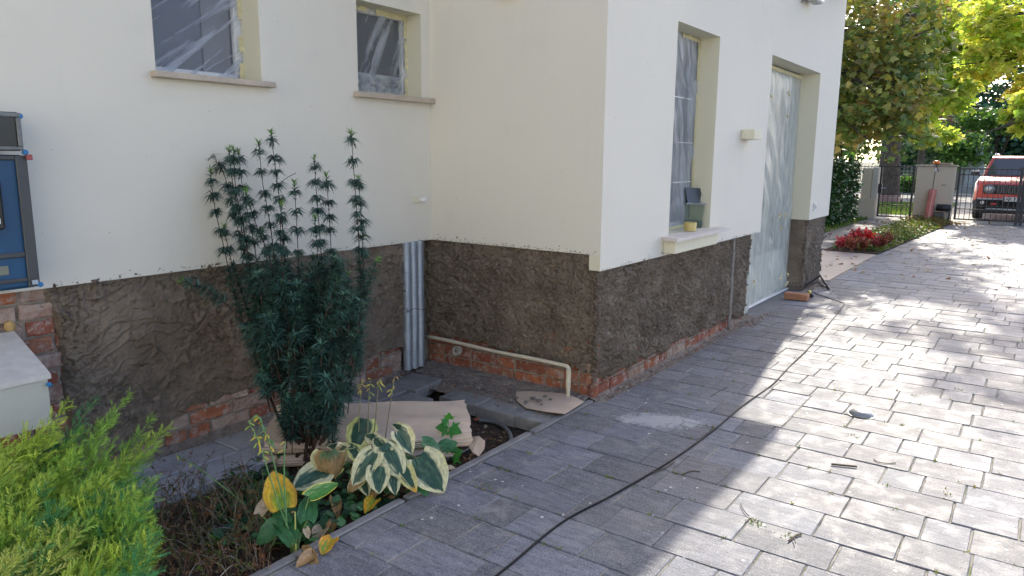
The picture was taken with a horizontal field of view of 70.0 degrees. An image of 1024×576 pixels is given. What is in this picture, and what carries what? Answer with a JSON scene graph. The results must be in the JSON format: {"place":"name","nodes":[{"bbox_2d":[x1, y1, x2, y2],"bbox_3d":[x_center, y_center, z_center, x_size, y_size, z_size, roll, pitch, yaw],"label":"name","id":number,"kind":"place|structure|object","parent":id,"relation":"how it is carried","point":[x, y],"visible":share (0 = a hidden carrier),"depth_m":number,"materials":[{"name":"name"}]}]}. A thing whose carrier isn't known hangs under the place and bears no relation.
{"place":"outdoors","nodes":[
{"label":"outdoors","id":0,"kind":"place"},
{"bbox_2d":[56,391,528,575],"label":"bed soil","id":1,"kind":"structure","parent":0,"point":[496,430],"depth_m":3.13,"materials":[{"name":"soil"}]},
{"bbox_2d":[0,390,174,575],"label":"juniper","id":2,"kind":"object","parent":1,"relation":"on","point":[54,521],"visible":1,"depth_m":2.44,"materials":[{"name":"green plant"}]},
{"bbox_2d":[135,449,293,575],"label":"dried heather","id":3,"kind":"object","parent":1,"relation":"on","point":[193,510],"visible":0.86,"depth_m":2.95,"materials":[{"name":"plant"}]},
{"bbox_2d":[70,369,408,483],"bbox_3d":[-2.099,0.909,3.325,0.180,0.052,4.620,8,12,35],"label":"dirt strip","id":4,"kind":"object","parent":1,"relation":"on","point":[232,428],"visible":0.23,"depth_m":4.00,"materials":[{"name":"soil"}]},
{"bbox_2d":[117,396,372,513],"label":"path slabs","id":5,"kind":"structure","parent":1,"relation":"on","point":[230,450],"depth_m":3.61,"materials":[{"name":"concrete"}]},
{"bbox_2d":[176,415,337,567],"bbox_3d":[-1.073,0.771,2.896,0.772,0.547,0.397,2,10,8],"label":"green hosta","id":6,"kind":"object","parent":1,"relation":"on","point":[279,495],"visible":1,"depth_m":2.86,"materials":[{"name":"green plant"}]},
{"bbox_2d":[175,128,382,465],"bbox_3d":[-1.150,0.025,3.662,1.035,1.654,0.616,1,10,4],"label":"plum yew","id":7,"kind":"object","parent":1,"relation":"on","point":[312,399],"visible":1,"depth_m":3.60,"materials":[{"name":"green plant"}]},
{"bbox_2d":[205,453,420,546],"bbox_3d":[-0.945,0.911,3.383,0.892,0.136,1.175,8,12,35],"label":"ground cover","id":8,"kind":"object","parent":1,"relation":"on","point":[350,506],"visible":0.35,"depth_m":3.18,"materials":[{"name":"green plant"}]},
{"bbox_2d":[312,524,327,540],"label":"fallen leaf","id":9,"kind":"object","parent":8,"relation":"on","point":[318,530],"visible":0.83,"depth_m":2.96,"materials":[{"name":"plant"}]},
{"bbox_2d":[326,519,336,534],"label":"fallen leaf","id":10,"kind":"object","parent":8,"relation":"on","point":[331,526],"visible":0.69,"depth_m":3.01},
{"bbox_2d":[329,494,341,518],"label":"fallen leaf","id":11,"kind":"object","parent":8,"relation":"on","point":[336,508],"visible":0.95,"depth_m":3.15,"materials":[{"name":"plant"}]},
{"bbox_2d":[363,495,380,513],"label":"fallen leaf","id":12,"kind":"object","parent":8,"relation":"on","point":[370,502],"visible":1,"depth_m":3.18,"materials":[{"name":"plant"}]},
{"bbox_2d":[370,488,384,497],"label":"fallen leaf","id":13,"kind":"object","parent":8,"relation":"on","point":[374,493],"visible":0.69,"depth_m":3.24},
{"bbox_2d":[147,425,506,575],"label":"leaf litter","id":14,"kind":"object","parent":1,"relation":"on","point":[463,458],"visible":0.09,"depth_m":3.11,"materials":[{"name":"plant"}]},
{"bbox_2d":[261,400,472,467],"bbox_3d":[-0.752,0.764,3.897,1.063,0.203,0.423,-1,10,-8],"label":"folded cardboard","id":15,"kind":"object","parent":1,"relation":"on","point":[421,418],"visible":0.42,"depth_m":3.83,"materials":[{"name":"cardboard"}]},
{"bbox_2d":[293,376,457,496],"bbox_3d":[-0.614,0.706,3.389,0.662,0.519,0.488,1,10,4],"label":"variegated hosta","id":16,"kind":"object","parent":1,"relation":"on","point":[381,465],"visible":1,"depth_m":3.31,"materials":[{"name":"green plant"}]},
{"bbox_2d":[377,438,487,495],"bbox_3d":[-0.411,0.901,3.649,0.036,0.029,0.966,8,12,34],"label":"garden hose","id":17,"kind":"object","parent":1,"relation":"on","point":[463,451],"visible":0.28,"depth_m":3.84,"materials":[{"name":"black plastic"}]},
{"bbox_2d":[435,412,462,464],"bbox_3d":[-0.323,0.771,3.764,0.147,0.268,0.092,1,10,4],"label":"green seedling","id":18,"kind":"object","parent":1,"relation":"on","point":[453,429],"visible":0.77,"depth_m":3.76,"materials":[{"name":"green plant"}]},
{"bbox_2d":[448,465,455,469],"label":"fallen leaf","id":19,"kind":"object","parent":1,"relation":"on","point":[450,467],"visible":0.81,"depth_m":3.57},
{"bbox_2d":[350,374,556,430],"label":"corner slabs","id":20,"kind":"structure","parent":1,"relation":"on","point":[413,387],"depth_m":4.57,"materials":[{"name":"concrete"}]},
{"bbox_2d":[393,359,590,414],"bbox_3d":[-0.180,0.645,4.886,1.408,0.050,0.510,8,12,35],"label":"rubble","id":21,"kind":"object","parent":20,"relation":"on","point":[471,372],"visible":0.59,"depth_m":4.93,"materials":[{"name":"gravel"}]},
{"bbox_2d":[516,391,583,413],"bbox_3d":[0.199,0.694,4.539,0.513,0.036,0.369,8,12,35],"label":"cardboard sheet","id":22,"kind":"object","parent":21,"relation":"on","point":[561,403],"visible":0.95,"depth_m":4.50,"materials":[{"name":"cardboard"}]},
{"bbox_2d":[479,418,512,439],"bbox_3d":[-0.070,0.832,4.173,0.143,0.045,0.551,-2,10,-14],"label":"garden hose","id":23,"kind":"object","parent":1,"relation":"on","point":[501,425],"visible":0.63,"depth_m":4.33,"materials":[{"name":"grey plastic"}]},
{"bbox_2d":[271,222,1023,575],"bbox_3d":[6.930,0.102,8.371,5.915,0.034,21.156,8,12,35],"label":"driveway","id":24,"kind":"structure","parent":0,"point":[871,522],"depth_m":3.69,"materials":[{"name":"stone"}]},
{"bbox_2d":[319,534,338,554],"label":"fallen leaf","id":25,"kind":"object","parent":24,"relation":"on","point":[327,543],"visible":1,"depth_m":2.82,"materials":[{"name":"plant"}]},
{"bbox_2d":[145,280,837,465],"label":"mortar crumbs","id":26,"kind":"object","parent":24,"relation":"on","point":[510,399],"visible":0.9,"depth_m":4.97,"materials":[{"name":"concrete"}]},
{"bbox_2d":[654,461,674,472],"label":"twig","id":27,"kind":"object","parent":24,"relation":"on","point":[664,468],"visible":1,"depth_m":3.58,"materials":[{"name":"brown wood"}]},
{"bbox_2d":[583,314,753,401],"bbox_3d":[1.409,0.485,5.855,0.162,0.037,3.120,8,12,35],"label":"rubble edge","id":28,"kind":"object","parent":24,"relation":"on","point":[606,392],"visible":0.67,"depth_m":5.54,"materials":[{"name":"gravel"}]},
{"bbox_2d":[494,292,844,575],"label":"extension lead","id":29,"kind":"object","parent":24,"relation":"on","point":[563,521],"visible":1,"depth_m":3.50,"materials":[{"name":"rubber"}]},
{"bbox_2d":[371,324,1016,573],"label":"joint weeds","id":30,"kind":"object","parent":24,"relation":"on","point":[607,476],"visible":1,"depth_m":3.41,"materials":[{"name":"green plant"}]},
{"bbox_2d":[788,533,801,542],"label":"twig","id":31,"kind":"object","parent":24,"relation":"on","point":[794,536],"visible":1,"depth_m":2.93,"materials":[{"name":"brown wood"}]},
{"bbox_2d":[784,291,809,300],"bbox_3d":[3.101,0.089,7.970,0.246,0.067,0.120,7,12,32],"label":"loose brick","id":32,"kind":"object","parent":24,"relation":"on","point":[797,296],"visible":1,"depth_m":7.93,"materials":[{"name":"brick"}]},
{"bbox_2d":[798,280,825,291],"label":"rubble sweepings","id":33,"kind":"object","parent":24,"relation":"on","point":[805,289],"visible":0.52,"depth_m":8.79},
{"bbox_2d":[804,275,829,289],"bbox_3d":[3.580,-0.093,8.722,0.298,0.164,0.394,1,10,3],"label":"folding bracket","id":34,"kind":"object","parent":24,"relation":"on","point":[823,280],"visible":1,"depth_m":8.58,"materials":[{"name":"black metal"}]},
{"bbox_2d":[831,463,856,467],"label":"twig","id":35,"kind":"object","parent":24,"relation":"on","point":[844,465],"visible":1,"depth_m":3.63,"materials":[{"name":"brown wood"}]},
{"bbox_2d":[847,408,875,418],"bbox_3d":[2.092,0.742,4.376,0.160,0.034,0.160,8,12,35],"label":"floor drain","id":36,"kind":"object","parent":24,"relation":"on","point":[862,413],"visible":1,"depth_m":4.34,"materials":[{"name":"metal"}]},
{"bbox_2d":[821,217,1017,289],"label":"fallen leaves","id":37,"kind":"object","parent":24,"relation":"on","point":[949,278],"visible":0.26,"depth_m":13.66,"materials":[{"name":"plant"}]},
{"bbox_3d":[13.490,-1.929,16.296,0.790,1.495,0.440,8,12,35],"label":"gate pillar","id":38,"kind":"object","parent":24,"relation":"on","visible":0},
{"bbox_2d":[1018,178,1023,225],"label":"drive gate","id":39,"kind":"structure","parent":38,"relation":"attached to","point":[1020,216],"depth_m":17.33,"materials":[{"name":"metal"}]},
{"bbox_2d":[746,290,805,318],"bbox_3d":[2.739,0.223,7.839,0.348,0.143,1.880,8,12,35],"label":"door apron","id":40,"kind":"object","parent":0,"point":[770,305],"depth_m":7.66,"materials":[{"name":"concrete"}]},
{"bbox_2d":[656,162,985,373],"bbox_3d":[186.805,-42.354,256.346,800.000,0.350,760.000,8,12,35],"label":"ground","id":41,"kind":"structure","parent":0,"point":[869,164],"depth_m":229.91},
{"bbox_2d":[249,400,592,575],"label":"kerb","id":42,"kind":"structure","parent":41,"relation":"on","point":[276,566],"depth_m":3.22,"materials":[{"name":"concrete"}]},
{"bbox_2d":[468,436,484,455],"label":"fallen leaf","id":43,"kind":"object","parent":42,"relation":"on","point":[477,446],"visible":0.9,"depth_m":3.73,"materials":[{"name":"plant"}]},
{"bbox_2d":[0,0,846,479],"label":"house","id":44,"kind":"structure","parent":41,"relation":"on","point":[550,160],"depth_m":4.53,"materials":[{"name":"paint"}]},
{"bbox_2d":[0,111,43,290],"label":"meter cabinet","id":45,"kind":"object","parent":44,"relation":"attached to","point":[19,269],"visible":1,"depth_m":2.91,"materials":[{"name":"blue plastic"}]},
{"bbox_2d":[0,331,51,437],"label":"utility box","id":46,"kind":"object","parent":44,"relation":"attached to","point":[25,376],"visible":0.99,"depth_m":2.94,"materials":[{"name":"grey paint"}]},
{"bbox_2d":[151,0,244,78],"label":"window","id":47,"kind":"structure","parent":44,"relation":"in","point":[201,37],"depth_m":3.82,"materials":[{"name":"glass"}]},
{"bbox_2d":[356,5,407,95],"bbox_3d":[-0.887,-1.529,4.759,0.109,0.547,0.571,8,12,35],"label":"window","id":48,"kind":"structure","parent":44,"relation":"in","point":[382,57],"depth_m":4.80,"materials":[{"name":"glass"}]},
{"bbox_2d":[402,240,426,370],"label":"cable conduits","id":49,"kind":"object","parent":44,"relation":"attached to","point":[413,303],"visible":0.99,"depth_m":5.11,"materials":[{"name":"metal"}]},
{"bbox_2d":[413,197,426,202],"bbox_3d":[-0.628,-0.604,5.011,0.059,0.043,0.082,8,12,35],"label":"outdoor socket","id":50,"kind":"object","parent":44,"relation":"attached to","point":[419,199],"visible":1,"depth_m":5.01,"materials":[{"name":"white plastic"}]},
{"bbox_2d":[452,346,461,355],"bbox_3d":[-0.391,0.447,5.221,0.072,0.076,0.048,8,12,35],"label":"pipe stub","id":51,"kind":"object","parent":44,"relation":"attached to","point":[456,350],"visible":1,"depth_m":5.21,"materials":[{"name":"grey plastic"}]},
{"bbox_2d":[424,334,570,395],"bbox_3d":[-0.130,0.519,4.946,1.240,0.238,0.033,8,13,36],"label":"drain pipe","id":52,"kind":"object","parent":44,"relation":"attached to","point":[568,376],"visible":0.99,"depth_m":4.80,"materials":[{"name":"beige plastic"}]},
{"bbox_2d":[669,32,700,229],"bbox_3d":[1.205,-1.164,5.491,0.087,1.455,0.795,8,12,35],"label":"window","id":53,"kind":"structure","parent":44,"relation":"in","point":[688,47],"depth_m":5.61,"materials":[{"name":"glass"}]},
{"bbox_2d":[684,222,696,230],"bbox_3d":[1.348,-0.464,5.534,0.094,0.065,0.094,8,12,35],"label":"paste tub","id":54,"kind":"object","parent":44,"relation":"on","point":[689,226],"visible":1,"depth_m":5.50,"materials":[{"name":"plastic"}]},
{"bbox_2d":[684,188,705,227],"bbox_3d":[1.459,-0.645,5.840,0.192,0.315,0.281,5,11,22],"label":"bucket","id":55,"kind":"object","parent":44,"relation":"on","point":[694,207],"visible":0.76,"depth_m":5.77,"materials":[{"name":"green plastic"}]},
{"bbox_2d":[727,238,735,328],"bbox_3d":[1.942,-0.051,6.476,0.028,0.853,0.034,8,12,35],"label":"wall conduit","id":56,"kind":"object","parent":44,"relation":"attached to","point":[730,300],"depth_m":6.48,"materials":[{"name":"metal"}]},
{"bbox_2d":[741,129,761,139],"bbox_3d":[2.041,-1.304,6.235,0.113,0.085,0.200,8,12,35],"label":"wall lamp","id":57,"kind":"object","parent":44,"relation":"attached to","point":[750,134],"visible":1,"depth_m":6.16,"materials":[{"name":"plastic"}]},
{"bbox_2d":[743,65,801,313],"bbox_3d":[2.663,-1.041,7.561,0.234,2.430,2.015,8,12,35],"label":"door","id":58,"kind":"structure","parent":44,"relation":"in","point":[767,276],"depth_m":7.84,"materials":[{"name":"white plastic"}]},
{"bbox_2d":[801,0,823,4],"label":"floodlight","id":59,"kind":"object","parent":44,"relation":"attached to","point":[815,2],"visible":1,"depth_m":7.25,"materials":[{"name":"white plastic"}]},
{"bbox_2d":[269,400,605,575],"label":"driveway edge","id":60,"kind":"object","parent":41,"relation":"on","point":[600,401],"visible":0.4,"depth_m":3.55,"materials":[{"name":"concrete"}]},
{"bbox_2d":[852,167,880,218],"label":"garden wall","id":61,"kind":"structure","parent":41,"relation":"on","point":[868,199],"depth_m":19.04,"materials":[{"name":"paint"}]},
{"bbox_2d":[824,221,948,254],"bbox_3d":[8.057,-1.055,15.146,0.960,0.160,8.057,8,13,37],"label":"flower bed","id":62,"kind":"object","parent":41,"relation":"on","point":[853,251],"visible":0.2,"depth_m":12.27,"materials":[{"name":"concrete"}]},
{"bbox_2d":[835,236,845,249],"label":"coleus plant","id":63,"kind":"object","parent":62,"relation":"on","point":[840,242],"visible":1,"depth_m":12.15,"materials":[{"name":"red plant"}]},
{"bbox_2d":[848,229,854,236],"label":"coleus plant","id":64,"kind":"object","parent":62,"relation":"on","point":[852,233],"visible":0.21,"depth_m":13.45,"materials":[{"name":"red plant"}]},
{"bbox_2d":[845,235,860,251],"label":"coleus plant","id":65,"kind":"object","parent":62,"relation":"on","point":[852,244],"visible":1,"depth_m":11.96,"materials":[{"name":"red plant"}]},
{"bbox_2d":[855,227,867,238],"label":"coleus plant","id":66,"kind":"object","parent":62,"relation":"on","point":[858,233],"visible":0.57,"depth_m":12.77,"materials":[{"name":"red plant"}]},
{"bbox_2d":[854,237,870,250],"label":"coleus plant","id":67,"kind":"object","parent":62,"relation":"on","point":[864,244],"visible":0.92,"depth_m":12.07,"materials":[{"name":"red plant"}]},
{"bbox_2d":[863,227,875,240],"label":"coleus plant","id":68,"kind":"object","parent":62,"relation":"on","point":[869,234],"visible":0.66,"depth_m":12.88,"materials":[{"name":"red plant"}]},
{"bbox_2d":[870,236,881,247],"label":"coleus plant","id":69,"kind":"object","parent":62,"relation":"on","point":[876,239],"visible":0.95,"depth_m":12.14,"materials":[{"name":"red plant"}]},
{"bbox_2d":[875,233,889,246],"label":"coleus plant","id":70,"kind":"object","parent":62,"relation":"on","point":[883,240],"visible":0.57,"depth_m":12.32,"materials":[{"name":"red plant"}]},
{"bbox_2d":[882,230,894,242],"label":"coleus plant","id":71,"kind":"object","parent":62,"relation":"on","point":[891,238],"visible":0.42,"depth_m":12.80,"materials":[{"name":"red plant"}]},
{"bbox_2d":[832,212,952,251],"bbox_3d":[8.093,-1.238,15.181,1.001,0.311,7.794,8,13,37],"label":"bed planting","id":72,"kind":"object","parent":62,"relation":"on","point":[903,230],"visible":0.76,"depth_m":15.12,"materials":[{"name":"green plant"}]},
{"bbox_2d":[924,189,936,219],"bbox_3d":[10.354,-2.041,18.117,0.168,0.802,0.384,10,14,44],"label":"rolled mesh","id":73,"kind":"object","parent":62,"relation":"on","point":[930,203],"visible":0.84,"depth_m":18.05,"materials":[{"name":"plastic"}]},
{"bbox_2d":[934,204,951,219],"bbox_3d":[10.598,-1.836,18.013,0.346,0.457,0.235,8,12,35],"label":"gate motor","id":74,"kind":"object","parent":62,"relation":"on","point":[944,207],"visible":0.84,"depth_m":17.93,"materials":[{"name":"black plastic"}]},
{"bbox_2d":[846,0,979,145],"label":"background tree","id":75,"kind":"object","parent":41,"relation":"on","point":[891,2],"visible":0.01,"depth_m":50.82,"materials":[{"name":"green plant"}]},
{"bbox_2d":[912,163,958,220],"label":"gate pillar","id":76,"kind":"structure","parent":41,"relation":"on","point":[944,180],"depth_m":18.15,"materials":[{"name":"stone"}]},
{"bbox_2d":[876,165,915,217],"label":"garden gate","id":77,"kind":"structure","parent":76,"relation":"attached to","point":[880,184],"depth_m":18.73,"materials":[{"name":"metal"}]},
{"bbox_2d":[932,160,939,188],"bbox_3d":[10.489,-2.762,18.143,0.158,0.788,0.199,8,12,35],"label":"warning light","id":78,"kind":"object","parent":76,"relation":"attached to","point":[936,162],"visible":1,"depth_m":18.07,"materials":[{"name":"orange plastic"}]},
{"bbox_2d":[953,167,1023,225],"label":"drive gate","id":79,"kind":"structure","parent":76,"relation":"attached to","point":[996,210],"depth_m":17.67,"materials":[{"name":"metal"}]},
{"bbox_2d":[902,112,986,188],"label":"house","id":80,"kind":"structure","parent":41,"relation":"on","point":[952,122],"depth_m":42.36,"materials":[{"name":"white plastic"}]},
{"bbox_2d":[929,119,1016,159],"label":"background tree","id":81,"kind":"object","parent":41,"relation":"on","point":[993,146],"visible":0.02,"depth_m":41.87,"materials":[{"name":"green plant"}]},
{"bbox_2d":[938,104,1023,165],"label":"garden shrub","id":82,"kind":"object","parent":41,"relation":"on","point":[984,119],"visible":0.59,"depth_m":37.24,"materials":[{"name":"green plant"}]},
{"bbox_2d":[956,0,1021,75],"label":"background tree","id":83,"kind":"object","parent":41,"relation":"on","point":[1004,5],"depth_m":51.71,"materials":[{"name":"green plant"}]},
{"bbox_2d":[960,70,1023,164],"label":"background tree","id":84,"kind":"object","parent":41,"relation":"on","point":[993,102],"visible":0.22,"depth_m":43.93,"materials":[{"name":"green plant"}]},
{"bbox_2d":[987,0,1023,108],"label":"background tree","id":85,"kind":"object","parent":41,"relation":"on","point":[1013,66],"visible":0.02,"depth_m":46.80,"materials":[{"name":"green plant"}]},
{"bbox_2d":[990,136,1023,155],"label":"background tree","id":86,"kind":"object","parent":41,"relation":"on","point":[1009,149],"visible":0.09,"depth_m":44.27,"materials":[{"name":"green plant"}]},
{"bbox_2d":[812,250,875,288],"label":"terrace","id":87,"kind":"structure","parent":0,"point":[830,271],"depth_m":10.93,"materials":[{"name":"concrete"}]},
{"bbox_2d":[823,219,866,233],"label":"lawn","id":88,"kind":"structure","parent":0,"point":[854,222],"depth_m":16.81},
{"bbox_2d":[824,156,864,226],"bbox_3d":[6.841,-2.426,18.005,3.004,1.708,3.247,8,12,35],"label":"laurel hedge","id":89,"kind":"object","parent":88,"relation":"on","point":[843,197],"visible":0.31,"depth_m":17.12,"materials":[{"name":"green plant"}]},
{"bbox_2d":[824,201,954,231],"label":"grass","id":90,"kind":"structure","parent":88,"relation":"on","point":[880,208],"depth_m":21.49,"materials":[{"name":"green plant"}]},
{"bbox_2d":[834,0,964,162],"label":"maple tree","id":91,"kind":"object","parent":88,"relation":"on","point":[867,63],"visible":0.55,"depth_m":13.82,"materials":[{"name":"green plant"}]},
{"bbox_2d":[821,218,901,249],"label":"garden path","id":92,"kind":"structure","parent":0,"point":[841,232],"depth_m":16.30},
{"bbox_2d":[880,195,900,202],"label":"stone block","id":93,"kind":"structure","parent":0,"point":[884,197],"depth_m":26.13,"materials":[{"name":"stone"}]},
{"bbox_2d":[855,193,972,204],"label":"street","id":94,"kind":"structure","parent":0,"point":[967,199],"depth_m":30.34,"materials":[{"name":"asphalt"}]},
{"bbox_2d":[838,127,876,162],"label":"garden shrub","id":95,"kind":"object","parent":94,"relation":"on","point":[860,150],"visible":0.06,"depth_m":32.10,"materials":[{"name":"green plant"}]},
{"bbox_2d":[855,190,972,196],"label":"verge strip","id":96,"kind":"object","parent":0,"point":[959,194],"depth_m":33.91,"materials":[{"name":"plant"}]},
{"bbox_2d":[853,164,916,188],"bbox_3d":[18.984,-5.361,35.968,4.406,1.410,0.240,8,12,35],"label":"street fence","id":97,"kind":"object","parent":96,"relation":"on","point":[868,166],"visible":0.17,"depth_m":36.39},
{"bbox_2d":[871,136,944,176],"bbox_3d":[20.974,-6.887,38.586,3.218,3.372,4.100,-5,12,-30],"label":"garden shrub","id":98,"kind":"object","parent":96,"relation":"on","point":[910,160],"visible":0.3,"depth_m":38.06,"materials":[{"name":"green plant"}]},
{"bbox_2d":[900,174,915,192],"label":"garden shrub","id":99,"kind":"object","parent":96,"relation":"on","point":[906,183],"visible":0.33,"depth_m":34.37,"materials":[{"name":"green plant"}]},
{"bbox_2d":[891,0,991,192],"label":"yellow maple","id":100,"kind":"object","parent":96,"relation":"on","point":[962,102],"visible":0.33,"depth_m":31.79,"materials":[{"name":"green plant"}]},
{"bbox_2d":[926,128,994,172],"bbox_3d":[22.084,-6.414,36.483,3.194,3.197,3.804,-5,11,-27],"label":"garden shrub","id":101,"kind":"object","parent":96,"relation":"on","point":[960,153],"visible":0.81,"depth_m":35.44,"materials":[{"name":"green plant"}]},
{"bbox_2d":[959,166,986,193],"bbox_3d":[22.639,-4.864,33.386,3.800,1.410,0.240,8,12,35],"label":"street fence","id":102,"kind":"object","parent":96,"relation":"on","point":[965,190],"visible":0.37,"depth_m":34.26,"materials":[{"name":"metal"}]},
{"bbox_2d":[963,138,983,185],"bbox_3d":[22.585,-5.985,35.608,0.900,2.731,0.620,8,12,35],"label":"concrete post","id":103,"kind":"object","parent":96,"relation":"on","point":[970,178],"visible":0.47,"depth_m":35.49,"materials":[{"name":"concrete"}]},
{"bbox_2d":[879,204,958,214],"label":"verge","id":104,"kind":"structure","parent":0,"point":[902,210],"depth_m":22.25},
{"bbox_2d":[833,123,871,159],"bbox_3d":[10.306,-4.194,23.003,1.944,3.346,2.201,8,12,35],"label":"garden shrub","id":105,"kind":"object","parent":104,"relation":"on","point":[839,155],"visible":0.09,"depth_m":22.78,"materials":[{"name":"green plant"}]},
{"bbox_2d":[847,0,917,201],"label":"street tree","id":106,"kind":"object","parent":104,"relation":"on","point":[897,162],"visible":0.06,"depth_m":26.15,"materials":[{"name":"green plant"}]},
{"bbox_2d":[844,0,1022,161],"label":"sky","id":107,"kind":"structure","parent":0,"point":[866,159],"materials":[{"name":"white"}]},
{"bbox_2d":[876,214,1023,225],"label":"footway","id":108,"kind":"structure","parent":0,"point":[987,222],"depth_m":18.56,"materials":[{"name":"concrete"}]},
{"bbox_2d":[951,204,1023,220],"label":"crossover","id":109,"kind":"object","parent":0,"point":[987,216],"depth_m":20.74,"materials":[{"name":"concrete"}]},
{"bbox_2d":[943,0,1023,139],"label":"yellow maple","id":110,"kind":"object","parent":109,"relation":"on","point":[999,24],"visible":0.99,"depth_m":20.93,"materials":[{"name":"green plant"}]},
{"bbox_2d":[971,153,1023,218],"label":"parked car","id":111,"kind":"object","parent":109,"relation":"on","point":[1005,162],"visible":0.73,"depth_m":18.65,"materials":[{"name":"red paint"}]}
]}

